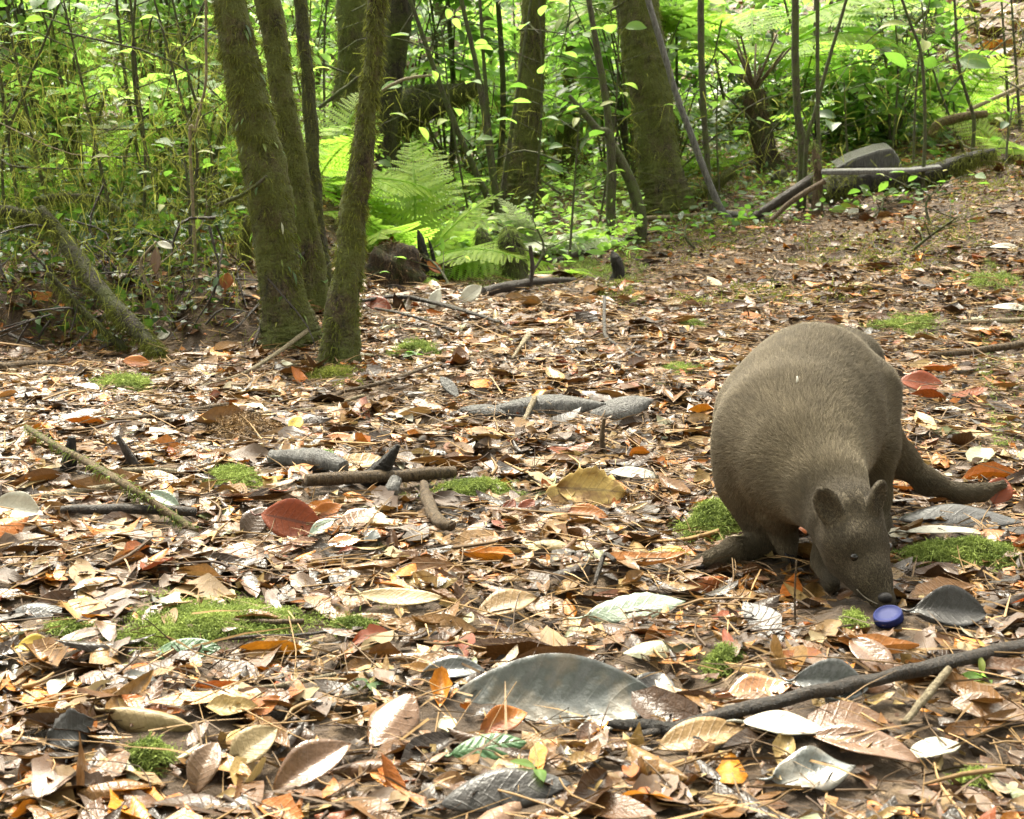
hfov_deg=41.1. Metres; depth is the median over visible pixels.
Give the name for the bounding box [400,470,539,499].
moss patch
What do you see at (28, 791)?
fallen leaf
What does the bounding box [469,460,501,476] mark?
fallen leaf
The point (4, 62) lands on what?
slender tree
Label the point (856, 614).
moss patch
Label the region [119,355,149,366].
fallen leaf
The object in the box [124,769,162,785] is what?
fallen leaf
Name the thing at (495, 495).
fallen leaf
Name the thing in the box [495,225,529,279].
stump
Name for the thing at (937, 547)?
moss patch
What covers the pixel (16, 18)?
thin stem
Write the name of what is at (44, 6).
shrub
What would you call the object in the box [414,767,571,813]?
fallen leaf
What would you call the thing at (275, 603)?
fallen leaf
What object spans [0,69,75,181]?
shrub
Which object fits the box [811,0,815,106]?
thin stem
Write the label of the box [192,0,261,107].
shrub
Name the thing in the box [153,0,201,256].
thin stem
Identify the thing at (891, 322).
moss patch
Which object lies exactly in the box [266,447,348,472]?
log piece
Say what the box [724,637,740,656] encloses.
fallen leaf
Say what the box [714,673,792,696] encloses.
fallen leaf
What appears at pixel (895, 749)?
fallen leaf
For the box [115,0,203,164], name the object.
shrub
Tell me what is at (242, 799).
fallen leaf
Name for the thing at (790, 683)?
fallen leaf
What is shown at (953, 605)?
fallen leaf
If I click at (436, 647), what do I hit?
fallen leaf
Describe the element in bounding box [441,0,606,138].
shrub
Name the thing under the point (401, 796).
fallen leaf
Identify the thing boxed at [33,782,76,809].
fallen leaf
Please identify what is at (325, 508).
fallen leaf
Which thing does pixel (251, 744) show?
fallen leaf
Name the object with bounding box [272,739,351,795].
fallen leaf
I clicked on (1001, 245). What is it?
fallen leaf
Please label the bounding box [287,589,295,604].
fallen leaf
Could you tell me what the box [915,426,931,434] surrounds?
fallen leaf
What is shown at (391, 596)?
fallen leaf
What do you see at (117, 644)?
fallen leaf
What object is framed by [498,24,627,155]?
shrub
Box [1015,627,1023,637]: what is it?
fallen leaf
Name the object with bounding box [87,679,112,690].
fallen leaf
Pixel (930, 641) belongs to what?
fallen leaf
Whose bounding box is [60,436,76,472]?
stump
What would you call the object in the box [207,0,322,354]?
tree
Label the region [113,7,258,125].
shrub
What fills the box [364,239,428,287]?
root mound
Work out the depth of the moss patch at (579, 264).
5.17 m
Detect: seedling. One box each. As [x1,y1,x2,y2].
[349,678,384,692]
[403,349,422,358]
[510,758,546,781]
[963,657,992,683]
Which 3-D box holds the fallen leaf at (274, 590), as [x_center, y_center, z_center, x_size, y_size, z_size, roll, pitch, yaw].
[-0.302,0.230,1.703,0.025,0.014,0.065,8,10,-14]
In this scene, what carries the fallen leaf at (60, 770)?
on the ground at (882, 768)
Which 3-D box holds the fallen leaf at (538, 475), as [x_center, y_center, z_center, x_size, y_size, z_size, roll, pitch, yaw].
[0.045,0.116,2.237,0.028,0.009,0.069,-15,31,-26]
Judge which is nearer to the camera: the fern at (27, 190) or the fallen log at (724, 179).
the fern at (27, 190)
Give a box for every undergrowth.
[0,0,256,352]
[0,179,232,345]
[12,0,941,161]
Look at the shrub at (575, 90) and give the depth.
7.33 m
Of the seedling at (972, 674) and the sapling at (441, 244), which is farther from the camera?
the sapling at (441, 244)
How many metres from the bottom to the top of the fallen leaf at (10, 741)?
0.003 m
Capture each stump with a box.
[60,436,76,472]
[417,230,429,277]
[427,237,436,280]
[471,228,496,270]
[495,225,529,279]
[609,251,624,280]
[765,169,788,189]
[808,140,827,215]
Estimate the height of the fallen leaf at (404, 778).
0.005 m
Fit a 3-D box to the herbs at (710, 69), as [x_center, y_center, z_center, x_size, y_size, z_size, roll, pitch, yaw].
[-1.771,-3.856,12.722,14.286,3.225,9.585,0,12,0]
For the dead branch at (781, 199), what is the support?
on the ground at (882, 768)
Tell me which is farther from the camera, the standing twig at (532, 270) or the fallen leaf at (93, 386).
the standing twig at (532, 270)
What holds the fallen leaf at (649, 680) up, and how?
on the ground at (882, 768)
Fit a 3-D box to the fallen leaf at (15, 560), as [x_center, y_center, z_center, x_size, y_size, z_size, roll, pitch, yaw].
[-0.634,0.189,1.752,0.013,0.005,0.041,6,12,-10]
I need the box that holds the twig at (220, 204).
[212,175,269,215]
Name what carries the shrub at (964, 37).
on the ground at (882, 768)
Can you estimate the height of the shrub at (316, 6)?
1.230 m
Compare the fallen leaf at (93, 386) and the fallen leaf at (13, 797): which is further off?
the fallen leaf at (93, 386)
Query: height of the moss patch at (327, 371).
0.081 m
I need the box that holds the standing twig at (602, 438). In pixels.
[599,418,607,457]
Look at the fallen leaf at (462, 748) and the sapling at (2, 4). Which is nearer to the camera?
the fallen leaf at (462, 748)
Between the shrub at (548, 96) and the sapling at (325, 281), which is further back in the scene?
the shrub at (548, 96)
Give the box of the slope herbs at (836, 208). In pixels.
[648,64,955,241]
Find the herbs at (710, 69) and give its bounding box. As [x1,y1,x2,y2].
[67,0,930,177]
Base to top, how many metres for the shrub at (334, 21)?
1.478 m
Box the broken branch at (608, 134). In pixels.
[568,94,616,249]
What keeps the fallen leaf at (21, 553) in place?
on the ground at (882, 768)
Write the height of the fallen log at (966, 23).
0.117 m
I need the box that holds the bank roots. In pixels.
[0,182,315,360]
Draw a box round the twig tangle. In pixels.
[0,0,260,229]
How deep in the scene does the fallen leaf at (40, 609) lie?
1.62 m
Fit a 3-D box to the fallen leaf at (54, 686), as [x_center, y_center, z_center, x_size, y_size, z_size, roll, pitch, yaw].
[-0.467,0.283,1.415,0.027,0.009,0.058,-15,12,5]
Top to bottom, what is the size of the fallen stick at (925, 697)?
0.026 m
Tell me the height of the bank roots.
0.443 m
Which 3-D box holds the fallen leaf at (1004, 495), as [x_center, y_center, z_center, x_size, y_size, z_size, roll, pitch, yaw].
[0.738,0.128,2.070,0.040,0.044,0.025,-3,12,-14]
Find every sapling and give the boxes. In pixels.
[0,0,50,211]
[0,0,137,248]
[0,1,57,241]
[2,0,129,203]
[32,0,161,221]
[86,0,220,238]
[92,137,244,263]
[191,0,260,207]
[287,0,362,167]
[323,260,389,283]
[380,9,494,234]
[394,236,469,284]
[474,0,604,231]
[487,203,598,277]
[508,82,624,260]
[547,0,677,228]
[584,0,647,244]
[649,211,729,249]
[674,55,769,198]
[800,78,905,152]
[848,175,934,222]
[853,0,1009,164]
[857,0,943,148]
[875,0,988,152]
[877,171,989,222]
[899,199,1000,251]
[972,85,1023,166]
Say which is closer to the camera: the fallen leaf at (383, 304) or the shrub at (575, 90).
the fallen leaf at (383, 304)
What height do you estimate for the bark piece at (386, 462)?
0.087 m
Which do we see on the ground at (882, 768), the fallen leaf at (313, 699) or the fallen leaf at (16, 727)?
the fallen leaf at (16, 727)
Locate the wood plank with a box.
[821,164,941,174]
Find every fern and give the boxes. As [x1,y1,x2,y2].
[0,173,102,224]
[0,202,50,242]
[7,101,224,198]
[32,190,128,222]
[109,86,354,206]
[144,220,237,244]
[222,93,442,203]
[233,215,253,264]
[320,148,526,258]
[323,139,558,280]
[372,200,558,258]
[481,198,623,256]
[534,224,644,258]
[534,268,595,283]
[551,0,979,173]
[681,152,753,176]
[770,76,920,139]
[884,53,1023,132]
[940,112,1023,156]
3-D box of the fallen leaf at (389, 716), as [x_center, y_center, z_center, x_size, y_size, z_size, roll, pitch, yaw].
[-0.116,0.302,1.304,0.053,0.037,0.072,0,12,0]
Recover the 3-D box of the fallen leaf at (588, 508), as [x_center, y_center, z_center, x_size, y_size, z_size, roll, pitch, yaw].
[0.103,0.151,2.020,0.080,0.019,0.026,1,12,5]
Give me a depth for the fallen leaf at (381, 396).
2.79 m
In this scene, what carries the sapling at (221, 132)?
on the ground at (882, 768)
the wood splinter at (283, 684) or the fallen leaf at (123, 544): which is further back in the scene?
the fallen leaf at (123, 544)
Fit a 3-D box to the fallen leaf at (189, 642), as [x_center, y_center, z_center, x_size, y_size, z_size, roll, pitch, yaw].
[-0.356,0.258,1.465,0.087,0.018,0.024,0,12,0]
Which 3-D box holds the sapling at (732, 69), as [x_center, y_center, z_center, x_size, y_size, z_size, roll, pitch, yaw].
[0.906,-1.249,6.130,0.487,0.681,0.376,3,12,12]
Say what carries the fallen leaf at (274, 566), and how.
on the ground at (882, 768)
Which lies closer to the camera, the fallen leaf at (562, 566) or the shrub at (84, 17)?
the fallen leaf at (562, 566)
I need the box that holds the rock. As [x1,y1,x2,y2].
[832,143,900,167]
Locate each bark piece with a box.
[360,444,399,487]
[385,475,401,495]
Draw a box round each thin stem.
[0,2,60,240]
[11,0,48,190]
[120,0,207,215]
[125,0,146,244]
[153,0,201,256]
[171,0,216,242]
[408,0,493,236]
[459,0,502,235]
[478,0,497,234]
[500,0,531,227]
[675,4,678,141]
[705,16,731,153]
[783,0,814,130]
[801,0,847,210]
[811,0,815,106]
[815,0,821,163]
[827,0,940,152]
[894,6,920,108]
[901,0,926,197]
[953,0,975,151]
[969,0,991,85]
[1001,2,1009,121]
[1010,0,1021,130]
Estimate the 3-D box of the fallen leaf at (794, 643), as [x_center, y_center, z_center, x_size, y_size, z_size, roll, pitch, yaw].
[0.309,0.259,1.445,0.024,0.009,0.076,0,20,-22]
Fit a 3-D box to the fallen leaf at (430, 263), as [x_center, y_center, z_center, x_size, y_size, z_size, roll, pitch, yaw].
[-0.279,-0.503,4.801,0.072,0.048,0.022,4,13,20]
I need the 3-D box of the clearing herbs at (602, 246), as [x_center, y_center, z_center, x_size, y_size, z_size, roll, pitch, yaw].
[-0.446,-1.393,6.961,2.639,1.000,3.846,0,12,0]
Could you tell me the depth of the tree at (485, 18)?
9.14 m
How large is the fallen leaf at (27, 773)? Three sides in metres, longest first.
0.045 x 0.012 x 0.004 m
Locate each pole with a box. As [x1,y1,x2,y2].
[645,0,732,218]
[697,0,713,210]
[791,0,805,210]
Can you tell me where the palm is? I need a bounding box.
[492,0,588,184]
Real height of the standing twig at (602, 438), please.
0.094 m
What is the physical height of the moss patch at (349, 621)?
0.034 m
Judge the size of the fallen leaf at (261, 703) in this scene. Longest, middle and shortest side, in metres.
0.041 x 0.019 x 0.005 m
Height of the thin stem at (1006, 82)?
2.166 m
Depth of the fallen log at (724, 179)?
6.20 m
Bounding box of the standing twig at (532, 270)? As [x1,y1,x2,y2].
[528,245,534,287]
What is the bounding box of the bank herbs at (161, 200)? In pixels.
[0,87,248,251]
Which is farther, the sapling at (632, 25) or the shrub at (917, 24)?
the shrub at (917, 24)
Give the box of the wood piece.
[607,718,703,740]
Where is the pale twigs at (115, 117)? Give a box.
[0,0,258,271]
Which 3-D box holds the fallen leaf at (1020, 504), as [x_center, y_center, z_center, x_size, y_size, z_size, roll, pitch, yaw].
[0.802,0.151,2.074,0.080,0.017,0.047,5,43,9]
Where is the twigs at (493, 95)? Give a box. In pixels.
[288,0,632,223]
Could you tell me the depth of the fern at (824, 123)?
7.48 m
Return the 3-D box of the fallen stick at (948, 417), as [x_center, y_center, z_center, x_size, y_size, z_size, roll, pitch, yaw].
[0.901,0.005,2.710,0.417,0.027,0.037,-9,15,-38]
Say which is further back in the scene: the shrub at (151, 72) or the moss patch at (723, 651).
the shrub at (151, 72)
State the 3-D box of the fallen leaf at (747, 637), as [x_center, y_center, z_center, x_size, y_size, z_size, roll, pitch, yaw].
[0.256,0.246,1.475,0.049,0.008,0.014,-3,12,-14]
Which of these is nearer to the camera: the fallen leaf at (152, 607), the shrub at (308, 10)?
the fallen leaf at (152, 607)
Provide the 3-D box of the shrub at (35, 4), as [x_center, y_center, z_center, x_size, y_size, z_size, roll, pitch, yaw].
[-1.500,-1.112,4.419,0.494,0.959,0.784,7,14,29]
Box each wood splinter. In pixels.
[115,434,139,467]
[238,672,336,690]
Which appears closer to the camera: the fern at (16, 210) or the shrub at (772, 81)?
the fern at (16, 210)
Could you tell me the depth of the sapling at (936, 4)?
6.35 m
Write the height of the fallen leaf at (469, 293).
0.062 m
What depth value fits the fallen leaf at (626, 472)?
2.26 m
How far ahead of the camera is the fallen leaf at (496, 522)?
1.93 m
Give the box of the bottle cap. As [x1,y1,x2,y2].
[873,605,903,628]
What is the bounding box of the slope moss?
[608,75,1023,309]
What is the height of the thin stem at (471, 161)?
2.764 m
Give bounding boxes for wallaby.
[692,321,1006,608]
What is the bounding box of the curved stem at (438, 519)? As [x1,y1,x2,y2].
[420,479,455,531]
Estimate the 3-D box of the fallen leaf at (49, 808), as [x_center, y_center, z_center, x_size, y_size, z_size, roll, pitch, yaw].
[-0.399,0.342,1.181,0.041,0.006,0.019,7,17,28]
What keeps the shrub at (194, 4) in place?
on the ground at (882, 768)
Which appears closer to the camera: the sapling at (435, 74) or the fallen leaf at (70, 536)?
the fallen leaf at (70, 536)
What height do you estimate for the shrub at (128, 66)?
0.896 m
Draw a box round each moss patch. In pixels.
[38,615,96,640]
[69,586,387,663]
[79,370,164,394]
[116,730,184,776]
[197,461,301,489]
[304,360,366,386]
[323,612,379,638]
[369,335,460,359]
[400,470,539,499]
[462,268,550,288]
[543,256,670,282]
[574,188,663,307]
[659,361,716,374]
[665,496,741,545]
[678,318,711,328]
[693,640,746,682]
[836,606,869,631]
[860,300,958,335]
[891,532,1022,578]
[931,257,1023,468]
[935,761,998,791]
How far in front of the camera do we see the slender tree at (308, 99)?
3.99 m
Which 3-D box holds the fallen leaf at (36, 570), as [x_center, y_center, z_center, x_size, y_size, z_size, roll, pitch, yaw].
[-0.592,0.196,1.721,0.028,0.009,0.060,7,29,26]
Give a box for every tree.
[0,4,34,199]
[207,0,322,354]
[250,0,328,311]
[288,0,332,286]
[315,0,391,365]
[326,0,366,148]
[374,0,421,180]
[428,2,459,154]
[443,0,494,194]
[477,1,498,175]
[487,0,550,223]
[548,10,590,184]
[607,0,697,221]
[833,0,859,59]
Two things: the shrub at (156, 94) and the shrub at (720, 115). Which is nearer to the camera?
the shrub at (156, 94)
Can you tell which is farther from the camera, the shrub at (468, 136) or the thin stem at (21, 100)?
the shrub at (468, 136)
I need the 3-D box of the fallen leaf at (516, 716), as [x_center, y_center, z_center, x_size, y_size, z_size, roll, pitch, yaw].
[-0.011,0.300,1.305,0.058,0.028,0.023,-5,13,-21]
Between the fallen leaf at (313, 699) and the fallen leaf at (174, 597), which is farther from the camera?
the fallen leaf at (174, 597)
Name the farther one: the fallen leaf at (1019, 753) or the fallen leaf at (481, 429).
the fallen leaf at (481, 429)
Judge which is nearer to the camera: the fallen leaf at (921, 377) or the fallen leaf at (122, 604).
the fallen leaf at (122, 604)
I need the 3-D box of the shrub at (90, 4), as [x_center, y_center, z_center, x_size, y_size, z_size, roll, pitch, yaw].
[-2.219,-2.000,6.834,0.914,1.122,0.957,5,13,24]
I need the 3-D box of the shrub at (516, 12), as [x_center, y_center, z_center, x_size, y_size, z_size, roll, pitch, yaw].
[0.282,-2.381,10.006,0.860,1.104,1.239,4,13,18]
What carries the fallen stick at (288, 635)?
on the ground at (882, 768)
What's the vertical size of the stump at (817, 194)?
0.337 m
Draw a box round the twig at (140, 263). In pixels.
[139,241,156,295]
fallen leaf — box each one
[0,491,39,517]
[0,532,45,554]
[0,565,25,585]
[0,670,17,682]
[0,719,40,739]
[0,724,11,737]
[0,755,4,771]
[0,793,27,802]
[2,486,21,491]
[2,535,17,555]
[2,789,55,800]
[3,739,21,743]
[5,603,71,621]
[7,691,32,704]
[10,477,43,491]
[12,664,17,673]
[13,553,22,562]
[14,634,44,650]
[15,551,26,560]
[21,785,91,798]
[25,551,37,555]
[25,556,57,579]
[25,770,31,788]
[26,765,75,777]
[30,557,50,573]
[31,752,73,801]
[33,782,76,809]
[35,799,64,810]
[37,708,93,751]
[47,424,77,429]
[47,672,73,694]
[54,627,100,644]
[61,697,100,707]
[62,533,82,539]
[65,770,113,798]
[69,558,95,589]
[71,578,112,589]
[77,792,106,806]
[79,570,106,574]
[81,383,98,389]
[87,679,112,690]
[91,590,113,606]
[94,531,159,539]
[94,705,192,732]
[95,588,134,605]
[96,599,137,627]
[96,620,115,641]
[97,583,122,589]
[100,568,127,575]
[100,683,123,691]
[105,517,126,530]
[109,542,125,548]
[109,636,130,656]
[116,562,136,582]
[117,571,137,586]
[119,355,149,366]
[122,790,146,795]
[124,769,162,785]
[125,669,156,680]
[142,603,162,621]
[143,526,161,535]
[145,489,178,504]
[146,638,221,658]
[150,592,180,604]
[151,246,160,279]
[153,666,176,675]
[157,241,172,248]
[157,330,169,338]
[159,573,186,587]
[161,608,177,627]
[162,600,192,608]
[164,573,236,599]
[173,488,191,491]
[180,553,198,564]
[186,742,221,793]
[190,557,214,564]
[217,587,235,599]
[218,490,232,503]
[219,273,232,292]
[223,725,277,775]
[225,729,239,752]
[228,443,268,463]
[230,795,247,809]
[231,443,251,447]
[237,575,259,598]
[240,507,266,538]
[242,501,262,507]
[244,636,281,666]
[245,637,289,662]
[248,546,264,571]
[249,695,280,714]
[250,498,318,537]
[260,469,276,473]
[260,587,279,597]
[263,477,276,487]
[265,589,276,613]
[267,553,282,571]
[270,599,281,609]
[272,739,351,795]
[283,686,319,709]
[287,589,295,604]
[288,415,302,427]
[289,573,317,591]
[294,698,322,702]
[301,691,331,716]
[308,518,334,536]
[313,502,341,519]
[325,432,350,439]
[328,534,360,547]
[334,451,348,455]
[337,508,386,517]
[340,574,363,584]
[340,642,359,654]
[342,587,442,605]
[352,624,387,641]
[358,667,374,689]
[361,630,393,649]
[363,692,419,756]
[364,530,380,552]
[365,296,390,310]
[365,486,397,516]
[366,786,419,804]
[370,418,379,429]
[372,394,389,400]
[372,546,409,559]
[373,667,394,687]
[377,775,422,782]
[378,234,393,243]
[386,524,415,530]
[387,789,409,813]
[395,408,412,420]
[404,462,423,468]
[407,656,484,678]
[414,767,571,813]
[424,259,441,273]
[429,288,441,307]
[430,645,444,650]
[433,490,475,507]
[444,733,526,759]
[454,633,474,655]
[454,653,647,730]
[460,285,481,302]
[465,426,489,433]
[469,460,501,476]
[476,588,536,617]
[477,437,500,446]
[478,704,526,733]
[485,491,501,499]
[491,520,504,528]
[499,495,510,499]
[499,530,526,540]
[500,512,518,520]
[502,499,515,506]
[509,490,519,498]
[515,426,527,436]
[515,495,525,501]
[518,499,534,508]
[524,540,566,550]
[525,624,540,639]
[528,471,551,488]
[539,625,567,645]
[543,465,626,505]
[544,484,574,504]
[556,426,573,439]
[560,563,580,572]
[566,503,607,517]
[566,592,685,622]
[569,526,591,541]
[575,727,608,770]
[580,456,592,464]
[584,435,598,442]
[605,467,658,477]
[608,772,631,789]
[621,787,672,799]
[622,762,638,777]
[632,773,678,805]
[636,643,657,666]
[636,672,674,686]
[640,435,656,441]
[644,784,697,811]
[645,716,742,751]
[650,778,685,811]
[651,546,688,555]
[662,635,700,644]
[702,794,737,803]
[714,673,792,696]
[722,628,733,641]
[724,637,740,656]
[726,710,821,734]
[733,632,769,641]
[755,745,855,790]
[770,647,825,665]
[779,658,867,701]
[783,682,800,686]
[785,639,799,646]
[797,723,919,762]
[798,653,824,670]
[804,630,826,642]
[815,619,841,641]
[843,632,893,671]
[848,208,858,215]
[872,628,893,636]
[889,525,978,533]
[892,504,1021,526]
[895,737,960,761]
[897,789,941,799]
[901,370,942,389]
[901,585,986,626]
[902,647,942,654]
[914,625,937,657]
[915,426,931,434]
[934,406,961,409]
[936,691,1023,721]
[941,789,952,811]
[942,566,957,573]
[953,479,977,483]
[954,466,970,469]
[956,642,972,650]
[961,786,999,818]
[967,566,991,571]
[971,591,1014,608]
[978,763,1019,782]
[982,390,1008,394]
[984,303,1023,310]
[985,243,1022,247]
[988,478,1012,507]
[989,614,1023,631]
[991,612,1023,629]
[995,503,1015,509]
[997,671,1021,676]
[1003,551,1023,556]
[1006,750,1023,768]
[1006,794,1023,807]
[1011,484,1023,494]
[1012,499,1023,512]
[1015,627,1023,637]
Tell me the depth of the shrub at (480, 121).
9.01 m
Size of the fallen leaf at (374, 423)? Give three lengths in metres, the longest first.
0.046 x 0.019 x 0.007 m
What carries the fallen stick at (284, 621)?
on the moss patch at (209, 625)
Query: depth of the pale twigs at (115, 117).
3.70 m
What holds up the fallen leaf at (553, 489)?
on the ground at (882, 768)
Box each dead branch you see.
[318,74,361,108]
[381,74,431,91]
[753,172,812,218]
[770,179,825,221]
[966,83,1023,110]
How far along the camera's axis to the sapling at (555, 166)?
5.29 m
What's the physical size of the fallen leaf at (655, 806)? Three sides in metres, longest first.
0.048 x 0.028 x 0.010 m
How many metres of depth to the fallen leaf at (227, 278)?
3.56 m
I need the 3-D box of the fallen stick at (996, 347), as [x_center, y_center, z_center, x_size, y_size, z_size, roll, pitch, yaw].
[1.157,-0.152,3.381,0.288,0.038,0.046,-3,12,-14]
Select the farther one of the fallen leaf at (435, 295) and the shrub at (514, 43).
the shrub at (514, 43)
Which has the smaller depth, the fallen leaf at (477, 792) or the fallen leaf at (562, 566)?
the fallen leaf at (477, 792)
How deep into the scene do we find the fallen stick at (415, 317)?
3.70 m
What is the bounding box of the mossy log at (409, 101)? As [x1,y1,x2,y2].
[396,74,493,151]
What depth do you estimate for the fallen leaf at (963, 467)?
2.31 m
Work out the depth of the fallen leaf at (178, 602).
1.58 m
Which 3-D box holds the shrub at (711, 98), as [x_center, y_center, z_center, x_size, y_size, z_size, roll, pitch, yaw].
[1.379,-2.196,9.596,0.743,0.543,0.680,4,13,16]
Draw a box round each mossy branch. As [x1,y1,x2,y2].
[30,204,172,362]
[45,271,128,355]
[927,110,987,143]
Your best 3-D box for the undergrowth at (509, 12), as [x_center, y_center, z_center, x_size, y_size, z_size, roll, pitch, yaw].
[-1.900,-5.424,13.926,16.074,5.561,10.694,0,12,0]
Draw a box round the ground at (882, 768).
[0,0,1023,818]
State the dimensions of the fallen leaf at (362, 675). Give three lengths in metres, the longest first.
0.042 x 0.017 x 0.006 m
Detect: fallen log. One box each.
[691,167,740,201]
[808,147,1000,203]
[887,20,979,37]
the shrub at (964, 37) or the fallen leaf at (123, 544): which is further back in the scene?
the shrub at (964, 37)
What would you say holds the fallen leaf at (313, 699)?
on the fallen leaf at (323, 708)
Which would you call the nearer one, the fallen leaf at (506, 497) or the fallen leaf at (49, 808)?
the fallen leaf at (49, 808)
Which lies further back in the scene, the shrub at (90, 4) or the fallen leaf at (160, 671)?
the shrub at (90, 4)
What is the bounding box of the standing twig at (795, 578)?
[794,560,796,624]
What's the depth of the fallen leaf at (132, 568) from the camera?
1.70 m
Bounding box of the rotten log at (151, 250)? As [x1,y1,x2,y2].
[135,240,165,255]
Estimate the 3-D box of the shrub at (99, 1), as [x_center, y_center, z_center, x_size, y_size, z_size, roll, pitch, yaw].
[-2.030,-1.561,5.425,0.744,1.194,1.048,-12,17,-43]
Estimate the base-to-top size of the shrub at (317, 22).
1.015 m
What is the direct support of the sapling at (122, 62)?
on the ground at (882, 768)
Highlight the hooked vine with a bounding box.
[188,0,207,291]
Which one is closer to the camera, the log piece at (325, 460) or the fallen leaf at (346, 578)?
the fallen leaf at (346, 578)
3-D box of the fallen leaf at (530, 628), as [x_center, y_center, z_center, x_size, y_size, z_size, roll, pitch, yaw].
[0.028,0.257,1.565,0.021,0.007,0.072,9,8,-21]
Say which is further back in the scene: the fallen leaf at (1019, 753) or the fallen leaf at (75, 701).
the fallen leaf at (75, 701)
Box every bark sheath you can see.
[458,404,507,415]
[496,394,605,417]
[587,395,653,420]
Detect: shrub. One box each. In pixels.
[0,0,92,192]
[0,0,100,153]
[0,0,138,193]
[0,7,98,164]
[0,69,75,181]
[1,3,79,131]
[10,0,112,157]
[11,5,150,162]
[16,0,158,124]
[24,0,121,75]
[46,30,334,212]
[67,0,141,109]
[82,0,217,169]
[95,0,293,121]
[100,0,263,131]
[107,0,255,152]
[108,5,255,116]
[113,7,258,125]
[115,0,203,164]
[137,0,250,157]
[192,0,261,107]
[208,0,333,129]
[254,0,336,92]
[255,0,337,101]
[255,4,334,54]
[283,1,333,67]
[311,0,518,171]
[311,1,337,73]
[329,55,574,199]
[405,0,517,195]
[408,0,543,186]
[428,43,581,179]
[435,60,594,174]
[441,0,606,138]
[445,55,588,162]
[447,6,608,176]
[463,6,589,95]
[465,1,564,84]
[497,1,590,152]
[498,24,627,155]
[514,0,735,150]
[543,3,689,176]
[544,0,711,178]
[545,0,725,174]
[551,0,712,151]
[628,39,753,158]
[674,58,734,127]
[678,39,824,144]
[682,74,815,145]
[686,4,787,137]
[706,59,833,130]
[711,59,961,156]
[716,0,808,73]
[719,6,854,131]
[719,77,823,127]
[727,0,809,90]
[773,53,973,151]
[775,12,927,153]
[778,0,884,106]
[788,38,1012,140]
[804,2,971,90]
[829,0,998,148]
[833,2,992,108]
[877,2,962,61]
[882,0,975,65]
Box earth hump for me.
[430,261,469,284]
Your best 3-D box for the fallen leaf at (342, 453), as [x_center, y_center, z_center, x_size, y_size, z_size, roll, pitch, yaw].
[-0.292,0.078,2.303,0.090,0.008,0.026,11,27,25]
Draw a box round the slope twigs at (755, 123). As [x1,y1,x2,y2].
[622,0,1023,202]
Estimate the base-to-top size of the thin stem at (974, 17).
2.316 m
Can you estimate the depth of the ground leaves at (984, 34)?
9.97 m
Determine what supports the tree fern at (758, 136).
on the ground at (882, 768)
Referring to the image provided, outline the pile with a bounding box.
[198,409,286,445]
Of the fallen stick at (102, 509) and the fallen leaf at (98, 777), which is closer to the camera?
the fallen leaf at (98, 777)
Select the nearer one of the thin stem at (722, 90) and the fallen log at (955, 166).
the fallen log at (955, 166)
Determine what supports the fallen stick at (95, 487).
on the ground at (882, 768)
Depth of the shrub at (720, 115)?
8.37 m
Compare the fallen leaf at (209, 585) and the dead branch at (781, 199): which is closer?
the fallen leaf at (209, 585)
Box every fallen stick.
[0,360,56,370]
[21,424,200,531]
[31,482,138,499]
[60,503,196,516]
[115,402,228,420]
[122,467,176,474]
[201,316,319,385]
[218,628,346,641]
[231,618,303,624]
[252,394,364,414]
[304,466,456,486]
[341,363,433,393]
[361,295,501,323]
[374,307,454,330]
[481,277,575,295]
[511,333,530,359]
[522,395,536,418]
[545,227,671,264]
[593,552,616,584]
[602,295,641,356]
[626,639,1023,737]
[647,209,739,219]
[701,208,769,221]
[901,666,951,725]
[909,399,1023,422]
[928,340,1023,357]
[961,317,1023,323]
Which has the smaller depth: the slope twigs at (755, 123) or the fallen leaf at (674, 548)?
the fallen leaf at (674, 548)
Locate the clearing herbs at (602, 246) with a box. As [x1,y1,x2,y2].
[262,62,649,267]

